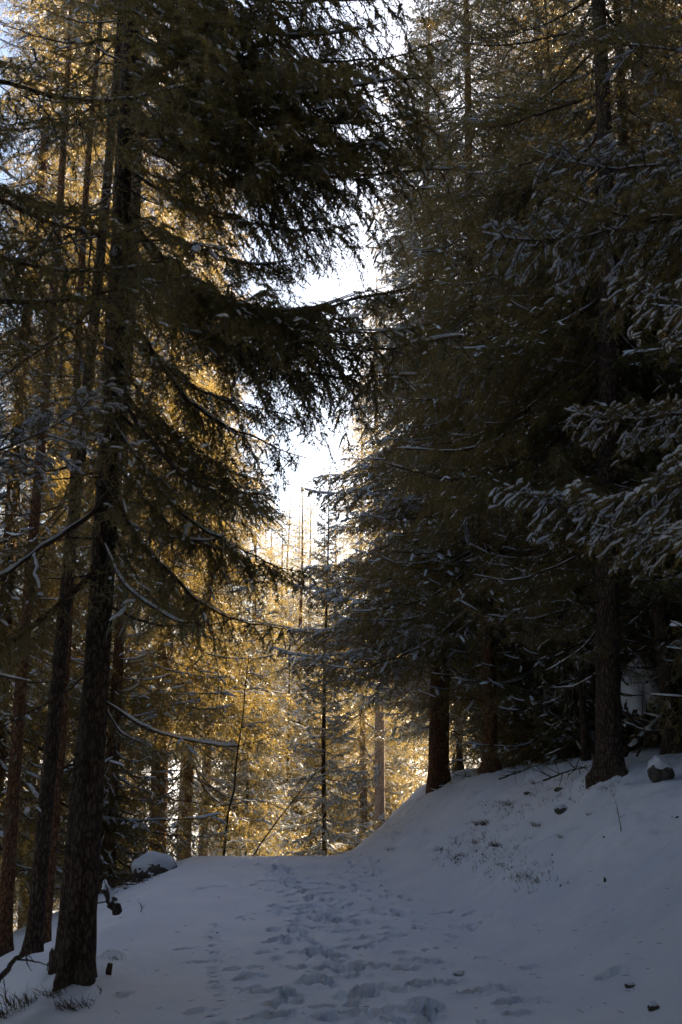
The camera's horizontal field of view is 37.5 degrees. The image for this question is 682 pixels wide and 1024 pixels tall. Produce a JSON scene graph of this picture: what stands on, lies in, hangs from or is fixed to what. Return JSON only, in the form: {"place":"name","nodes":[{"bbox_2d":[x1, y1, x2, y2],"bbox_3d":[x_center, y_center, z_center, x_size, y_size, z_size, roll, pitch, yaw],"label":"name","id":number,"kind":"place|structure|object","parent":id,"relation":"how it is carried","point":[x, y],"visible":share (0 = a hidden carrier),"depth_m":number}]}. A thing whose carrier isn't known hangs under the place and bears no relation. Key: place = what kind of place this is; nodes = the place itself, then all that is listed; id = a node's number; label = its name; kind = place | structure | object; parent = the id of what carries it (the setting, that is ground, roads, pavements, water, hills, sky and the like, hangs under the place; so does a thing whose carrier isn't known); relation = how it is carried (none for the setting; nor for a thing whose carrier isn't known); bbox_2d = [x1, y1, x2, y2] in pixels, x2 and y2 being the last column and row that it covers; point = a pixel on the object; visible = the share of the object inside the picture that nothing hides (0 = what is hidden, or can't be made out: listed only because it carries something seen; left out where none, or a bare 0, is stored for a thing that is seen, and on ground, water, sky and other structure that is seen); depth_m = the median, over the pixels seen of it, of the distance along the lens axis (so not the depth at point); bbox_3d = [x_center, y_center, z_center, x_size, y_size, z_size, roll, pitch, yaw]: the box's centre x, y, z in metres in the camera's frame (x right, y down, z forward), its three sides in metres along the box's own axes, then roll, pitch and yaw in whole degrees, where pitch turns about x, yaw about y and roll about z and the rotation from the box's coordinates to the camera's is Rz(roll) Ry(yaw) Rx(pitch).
{"place":"outdoors","nodes":[
{"label":"outdoors","id":0,"kind":"place"},
{"bbox_2d":[0,0,636,759],"label":"sky","id":1,"kind":"structure","parent":0,"point":[314,466]},
{"bbox_2d":[0,743,681,1023],"bbox_3d":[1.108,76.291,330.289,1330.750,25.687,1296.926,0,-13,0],"label":"snowy ground","id":2,"kind":"structure","parent":0,"point":[410,884],"depth_m":8.81},
{"bbox_2d":[0,1003,24,1018],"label":"grass tuft","id":3,"kind":"object","parent":2,"relation":"on","point":[2,1013],"visible":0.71,"depth_m":6.81},
{"bbox_2d":[0,983,51,1009],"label":"grass tuft","id":4,"kind":"object","parent":2,"relation":"on","point":[27,1000],"visible":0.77,"depth_m":6.88},
{"bbox_2d":[0,859,54,929],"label":"spruce tree","id":5,"kind":"object","parent":2,"relation":"on","point":[15,926],"visible":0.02,"depth_m":33.53},
{"bbox_2d":[0,943,56,981],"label":"fallen branch","id":6,"kind":"object","parent":2,"relation":"on","point":[5,971],"visible":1,"depth_m":6.45},
{"bbox_2d":[32,987,65,997],"bbox_3d":[-1.973,3.264,6.832,0.310,0.070,0.198,0,-13,0],"label":"grass tuft","id":7,"kind":"object","parent":2,"relation":"on","point":[55,992],"visible":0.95,"depth_m":6.86},
{"bbox_2d":[48,946,54,974],"bbox_3d":[-2.255,3.656,8.000,0.172,0.385,0.171,0,-13,0],"label":"tree stump","id":8,"kind":"object","parent":2,"relation":"on","point":[51,953],"visible":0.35,"depth_m":7.97},
{"bbox_2d":[50,992,95,1010],"bbox_3d":[-1.736,3.135,6.440,0.368,0.116,0.368,0,-13,0],"label":"grass tuft","id":9,"kind":"object","parent":2,"relation":"on","point":[69,1006],"visible":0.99,"depth_m":6.44},
{"bbox_2d":[0,0,159,956],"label":"spruce tree","id":10,"kind":"object","parent":2,"relation":"on","point":[9,852],"visible":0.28,"depth_m":12.67},
{"bbox_2d":[45,867,121,914],"bbox_3d":[-2.460,3.581,9.618,0.708,0.569,0.682,0,-13,0],"label":"root stump","id":11,"kind":"object","parent":2,"relation":"on","point":[113,905],"visible":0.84,"depth_m":9.73},
{"bbox_2d":[0,2,171,929],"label":"spruce tree","id":12,"kind":"object","parent":2,"relation":"on","point":[20,921],"visible":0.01,"depth_m":21.70},
{"bbox_2d":[0,0,179,943],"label":"spruce tree","id":13,"kind":"object","parent":2,"relation":"on","point":[54,837],"visible":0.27,"depth_m":12.37},
{"bbox_2d":[15,435,192,919],"bbox_3d":[-3.717,2.303,16.489,2.665,8.991,3.351,0,-13,0],"label":"spruce tree","id":14,"kind":"object","parent":2,"relation":"on","point":[107,861],"visible":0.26,"depth_m":15.98},
{"bbox_2d":[105,962,112,974],"bbox_3d":[-1.667,3.307,7.214,0.054,0.133,0.045,0,-13,0],"label":"cut stake","id":15,"kind":"object","parent":2,"relation":"on","point":[109,968],"visible":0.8,"depth_m":7.21},
{"bbox_2d":[0,0,229,914],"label":"spruce tree","id":16,"kind":"object","parent":2,"relation":"on","point":[28,783],"visible":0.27,"depth_m":16.68},
{"bbox_2d":[0,0,232,960],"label":"spruce tree","id":17,"kind":"object","parent":2,"relation":"on","point":[34,934],"visible":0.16,"depth_m":9.40},
{"bbox_2d":[0,42,235,843],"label":"spruce tree","id":18,"kind":"object","parent":2,"relation":"on","point":[9,297],"visible":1,"depth_m":5.87},
{"bbox_2d":[0,13,249,907],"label":"spruce tree","id":19,"kind":"object","parent":2,"relation":"on","point":[195,678],"visible":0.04,"depth_m":19.28},
{"bbox_2d":[99,873,152,893],"bbox_3d":[-2.928,5.127,13.779,1.293,0.328,0.738,0,-13,0],"label":"brushwood pile","id":20,"kind":"object","parent":2,"relation":"on","point":[133,880],"visible":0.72,"depth_m":13.82},
{"bbox_2d":[0,0,254,974],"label":"spruce tree","id":21,"kind":"object","parent":2,"relation":"on","point":[62,915],"visible":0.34,"depth_m":9.27},
{"bbox_2d":[57,602,197,892],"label":"spruce tree","id":22,"kind":"object","parent":2,"relation":"on","point":[135,843],"visible":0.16,"depth_m":16.29},
{"bbox_2d":[131,851,176,879],"bbox_3d":[-2.688,5.106,14.441,0.663,0.454,0.561,0,-13,0],"label":"boulder","id":23,"kind":"object","parent":2,"relation":"on","point":[153,863],"visible":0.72,"depth_m":14.27},
{"bbox_2d":[53,26,291,852],"bbox_3d":[-3.766,-5.175,23.800,5.436,27.823,4.920,0,-13,0],"label":"spruce tree","id":24,"kind":"object","parent":2,"relation":"on","point":[182,652],"visible":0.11,"depth_m":21.98},
{"bbox_2d":[72,5,320,872],"bbox_3d":[-3.866,-3.931,26.973,6.884,27.822,6.155,0,-13,0],"label":"spruce tree","id":25,"kind":"object","parent":2,"relation":"on","point":[188,776],"visible":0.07,"depth_m":24.15},
{"bbox_2d":[135,350,265,859],"bbox_3d":[-4.370,2.243,29.349,4.553,18.824,4.829,0,-13,0],"label":"spruce tree","id":26,"kind":"object","parent":2,"relation":"on","point":[200,711],"visible":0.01,"depth_m":28.11},
{"bbox_2d":[170,632,241,858],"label":"spruce tree","id":27,"kind":"object","parent":2,"relation":"on","point":[199,800],"depth_m":65.25},
{"bbox_2d":[153,274,286,855],"bbox_3d":[-3.437,1.548,27.378,4.203,17.823,4.144,0,-13,0],"label":"spruce tree","id":28,"kind":"object","parent":2,"relation":"on","point":[207,848],"visible":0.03,"depth_m":26.35},
{"bbox_2d":[181,657,268,855],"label":"bare sapling","id":29,"kind":"object","parent":2,"relation":"on","point":[230,786],"visible":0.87,"depth_m":19.41},
{"bbox_2d":[0,0,478,991],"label":"spruce tree","id":30,"kind":"object","parent":2,"relation":"on","point":[266,90],"visible":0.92,"depth_m":7.54},
{"bbox_2d":[192,591,302,855],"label":"spruce tree","id":31,"kind":"object","parent":2,"relation":"on","point":[272,788],"visible":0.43,"depth_m":25.00},
{"bbox_2d":[167,448,331,855],"bbox_3d":[-2.886,5.356,33.200,5.366,15.821,5.187,0,-13,0],"label":"spruce tree","id":32,"kind":"object","parent":2,"relation":"on","point":[262,553],"visible":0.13,"depth_m":33.18},
{"bbox_2d":[241,505,277,751],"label":"spruce tree","id":33,"kind":"object","parent":2,"relation":"on","point":[260,578],"visible":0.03,"depth_m":118.55},
{"bbox_2d":[235,490,291,826],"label":"spruce tree","id":34,"kind":"object","parent":2,"relation":"on","point":[262,576],"visible":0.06,"depth_m":59.95},
{"bbox_2d":[195,524,342,855],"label":"spruce tree","id":35,"kind":"object","parent":2,"relation":"on","point":[282,558],"visible":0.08,"depth_m":38.32},
{"bbox_2d":[240,600,321,855],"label":"spruce tree","id":36,"kind":"object","parent":2,"relation":"on","point":[287,681],"visible":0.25,"depth_m":32.18},
{"bbox_2d":[257,480,327,775],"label":"spruce tree","id":37,"kind":"object","parent":2,"relation":"on","point":[290,522],"visible":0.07,"depth_m":51.94},
{"bbox_2d":[226,764,362,855],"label":"bare sapling","id":38,"kind":"object","parent":2,"relation":"on","point":[269,831],"visible":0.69,"depth_m":21.07},
{"bbox_2d":[287,497,308,798],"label":"spruce tree","id":39,"kind":"object","parent":2,"relation":"on","point":[299,550],"visible":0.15,"depth_m":71.33},
{"bbox_2d":[260,491,339,851],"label":"spruce tree","id":40,"kind":"object","parent":2,"relation":"on","point":[310,561],"visible":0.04,"depth_m":45.70},
{"bbox_2d":[254,479,356,852],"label":"spruce tree","id":41,"kind":"object","parent":2,"relation":"on","point":[300,604],"visible":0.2,"depth_m":36.88},
{"bbox_2d":[260,459,385,855],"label":"spruce tree","id":42,"kind":"object","parent":2,"relation":"on","point":[322,846],"visible":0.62,"depth_m":23.23},
{"bbox_2d":[304,513,342,726],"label":"spruce tree","id":43,"kind":"object","parent":2,"relation":"on","point":[324,578],"visible":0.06,"depth_m":61.10},
{"bbox_2d":[283,491,392,850],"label":"spruce tree","id":44,"kind":"object","parent":2,"relation":"on","point":[336,547],"visible":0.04,"depth_m":38.49},
{"bbox_2d":[305,693,373,854],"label":"spruce tree","id":45,"kind":"object","parent":2,"relation":"on","point":[330,832],"visible":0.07,"depth_m":35.58},
{"bbox_2d":[326,581,374,807],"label":"spruce tree","id":46,"kind":"object","parent":2,"relation":"on","point":[353,714],"visible":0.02,"depth_m":52.79},
{"bbox_2d":[295,374,416,855],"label":"spruce tree","id":47,"kind":"object","parent":2,"relation":"on","point":[361,728],"visible":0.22,"depth_m":34.17},
{"bbox_2d":[316,266,419,829],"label":"spruce tree","id":48,"kind":"object","parent":2,"relation":"on","point":[379,792],"visible":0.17,"depth_m":31.19},
{"bbox_2d":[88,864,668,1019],"bbox_3d":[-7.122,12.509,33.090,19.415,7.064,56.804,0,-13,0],"label":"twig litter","id":49,"kind":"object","parent":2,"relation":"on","point":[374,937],"visible":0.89,"depth_m":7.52},
{"bbox_2d":[343,687,424,826],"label":"spruce tree","id":50,"kind":"object","parent":2,"relation":"on","point":[385,760],"visible":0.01,"depth_m":39.98},
{"bbox_2d":[357,483,426,791],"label":"spruce tree","id":51,"kind":"object","parent":2,"relation":"on","point":[396,730],"visible":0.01,"depth_m":44.61},
{"bbox_2d":[265,0,554,793],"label":"spruce tree","id":52,"kind":"object","parent":2,"relation":"on","point":[438,763],"visible":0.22,"depth_m":20.02},
{"bbox_2d":[346,238,481,728],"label":"spruce tree","id":53,"kind":"object","parent":2,"relation":"on","point":[390,707],"visible":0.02,"depth_m":25.64},
{"bbox_2d":[385,715,452,800],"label":"spruce tree","id":54,"kind":"object","parent":2,"relation":"on","point":[396,769],"visible":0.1,"depth_m":35.65},
{"bbox_2d":[165,801,678,968],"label":"soil clods","id":55,"kind":"object","parent":2,"relation":"on","point":[511,866],"visible":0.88,"depth_m":10.64},
{"bbox_2d":[385,709,468,809],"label":"spruce tree","id":56,"kind":"object","parent":2,"relation":"on","point":[402,776],"visible":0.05,"depth_m":32.15},
{"bbox_2d":[367,473,504,770],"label":"spruce tree","id":57,"kind":"object","parent":2,"relation":"on","point":[419,724],"visible":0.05,"depth_m":25.42},
{"bbox_2d":[393,704,481,801],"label":"spruce tree","id":58,"kind":"object","parent":2,"relation":"on","point":[426,769],"visible":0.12,"depth_m":26.28},
{"bbox_2d":[453,969,463,975],"bbox_3d":[0.868,3.403,7.423,0.088,0.045,0.083,0,-13,0],"label":"rock","id":59,"kind":"object","parent":2,"relation":"on","point":[458,972],"visible":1,"depth_m":7.40},
{"bbox_2d":[471,818,488,825],"bbox_3d":[1.800,3.958,12.862,0.390,0.108,0.311,0,-13,0],"label":"grass tuft","id":60,"kind":"object","parent":2,"relation":"on","point":[479,822],"visible":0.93,"depth_m":12.82},
{"bbox_2d":[387,46,585,751],"bbox_3d":[3.809,-2.994,22.282,5.871,17.820,5.537,0,-13,0],"label":"spruce tree","id":61,"kind":"object","parent":2,"relation":"on","point":[437,691],"visible":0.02,"depth_m":19.44},
{"bbox_2d":[328,0,655,774],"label":"spruce tree","id":62,"kind":"object","parent":2,"relation":"on","point":[464,322],"visible":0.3,"depth_m":17.53},
{"bbox_2d":[449,669,534,773],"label":"spruce tree","id":63,"kind":"object","parent":2,"relation":"on","point":[456,739],"visible":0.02,"depth_m":22.38},
{"bbox_2d":[429,644,557,792],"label":"spruce tree","id":64,"kind":"object","parent":2,"relation":"on","point":[469,722],"visible":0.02,"depth_m":18.90},
{"bbox_2d":[382,769,628,893],"bbox_3d":[1.893,8.439,28.460,2.569,2.845,39.382,0,-13,0],"label":"grass stubble","id":65,"kind":"object","parent":2,"relation":"on","point":[511,841],"depth_m":12.08},
{"bbox_2d":[499,760,524,779],"bbox_3d":[2.706,3.915,15.103,0.661,0.361,0.648,0,-13,0],"label":"fallen branch","id":66,"kind":"object","parent":2,"relation":"on","point":[510,774],"visible":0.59,"depth_m":15.22},
{"bbox_2d":[452,2,583,726],"bbox_3d":[4.249,-4.796,25.404,4.946,22.817,5.215,0,-13,0],"label":"spruce tree","id":67,"kind":"object","parent":2,"relation":"on","point":[485,131],"depth_m":26.72},
{"bbox_2d":[375,0,681,788],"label":"spruce tree","id":68,"kind":"object","parent":2,"relation":"on","point":[608,762],"visible":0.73,"depth_m":12.98},
{"bbox_2d":[413,0,681,784],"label":"spruce tree","id":69,"kind":"object","parent":2,"relation":"on","point":[522,692],"visible":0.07,"depth_m":16.93},
{"bbox_2d":[428,0,681,783],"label":"spruce tree","id":70,"kind":"object","parent":2,"relation":"on","point":[472,736],"visible":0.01,"depth_m":18.92},
{"bbox_2d":[499,0,614,733],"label":"spruce tree","id":71,"kind":"object","parent":2,"relation":"on","point":[569,68],"depth_m":27.96},
{"bbox_2d":[554,787,562,791],"bbox_3d":[2.708,3.440,12.454,0.144,0.063,0.082,0,-13,0],"label":"rock","id":72,"kind":"object","parent":2,"relation":"on","point":[557,789],"visible":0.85,"depth_m":12.43},
{"bbox_2d":[530,739,590,784],"bbox_3d":[2.946,3.247,12.800,1.238,0.733,1.227,0,-13,0],"label":"fallen branch","id":73,"kind":"object","parent":2,"relation":"on","point":[574,769],"visible":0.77,"depth_m":12.62},
{"bbox_2d":[554,804,567,814],"bbox_3d":[2.549,3.440,11.610,0.176,0.128,0.133,0,-13,0],"label":"rock","id":74,"kind":"object","parent":2,"relation":"on","point":[560,809],"visible":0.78,"depth_m":11.57},
{"bbox_2d":[451,0,681,783],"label":"spruce tree","id":75,"kind":"object","parent":2,"relation":"on","point":[586,752],"visible":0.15,"depth_m":14.52},
{"bbox_2d":[465,0,681,754],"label":"spruce tree","id":76,"kind":"object","parent":2,"relation":"on","point":[661,616],"visible":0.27,"depth_m":13.59},
{"bbox_2d":[481,16,681,585],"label":"spruce tree","id":77,"kind":"object","parent":2,"relation":"on","point":[644,213],"visible":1,"depth_m":6.90},
{"bbox_2d":[570,2,595,727],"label":"spruce tree","id":78,"kind":"object","parent":2,"relation":"on","point":[584,72],"depth_m":32.68},
{"bbox_2d":[542,592,659,763],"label":"spruce tree","id":79,"kind":"object","parent":2,"relation":"on","point":[588,710],"visible":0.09,"depth_m":16.24},
{"bbox_2d":[534,0,681,755],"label":"spruce tree","id":80,"kind":"object","parent":2,"relation":"on","point":[614,184],"depth_m":21.07},
{"bbox_2d":[625,981,634,988],"bbox_3d":[1.907,3.122,6.626,0.072,0.048,0.065,0,-13,0],"label":"rock","id":81,"kind":"object","parent":2,"relation":"on","point":[629,984],"visible":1,"depth_m":6.61},
{"bbox_2d":[622,720,641,730],"bbox_3d":[4.019,2.957,13.948,0.241,0.181,0.320,0,-13,0],"label":"fallen log","id":82,"kind":"object","parent":2,"relation":"on","point":[631,724],"visible":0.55,"depth_m":13.93},
{"bbox_2d":[589,553,681,748],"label":"spruce tree","id":83,"kind":"object","parent":2,"relation":"on","point":[656,665],"visible":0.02,"depth_m":17.80},
{"bbox_2d":[620,657,660,730],"bbox_3d":[4.394,2.787,15.252,0.967,1.205,1.272,0,-13,0],"label":"boulder","id":84,"kind":"object","parent":2,"relation":"on","point":[632,705],"visible":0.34,"depth_m":15.05},
{"bbox_2d":[621,707,659,735],"bbox_3d":[4.149,2.928,13.986,0.456,0.502,0.676,0,-13,0],"label":"fallen log","id":85,"kind":"object","parent":2,"relation":"on","point":[626,713],"visible":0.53,"depth_m":14.12},
{"bbox_2d":[622,709,661,756],"bbox_3d":[4.006,2.996,13.687,0.917,0.683,0.501,0,-13,0],"label":"fallen log","id":86,"kind":"object","parent":2,"relation":"on","point":[632,746],"visible":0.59,"depth_m":13.57},
{"bbox_2d":[614,0,681,752],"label":"spruce tree","id":87,"kind":"object","parent":2,"relation":"on","point":[649,601],"visible":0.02,"depth_m":16.02},
{"bbox_2d":[631,686,665,756],"bbox_3d":[3.561,2.380,11.629,0.505,0.887,0.546,0,-13,0],"label":"fallen branch","id":88,"kind":"object","parent":2,"relation":"on","point":[648,738],"visible":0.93,"depth_m":11.62},
{"bbox_2d":[618,39,681,758],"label":"spruce tree","id":89,"kind":"object","parent":2,"relation":"on","point":[627,353],"visible":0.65,"depth_m":11.27},
{"bbox_2d":[647,1001,659,1011],"bbox_3d":[1.906,3.021,6.130,0.073,0.076,0.060,0,-13,0],"label":"rock","id":90,"kind":"object","parent":2,"relation":"on","point":[653,1006],"visible":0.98,"depth_m":6.11},
{"bbox_2d":[635,520,681,743],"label":"spruce tree","id":91,"kind":"object","parent":2,"relation":"on","point":[653,715],"visible":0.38,"depth_m":12.86},
{"bbox_2d":[647,755,674,782],"bbox_3d":[3.381,2.743,10.655,0.269,0.319,0.253,0,-13,0],"label":"boulder","id":92,"kind":"object","parent":2,"relation":"on","point":[659,768],"visible":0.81,"depth_m":10.56}
]}

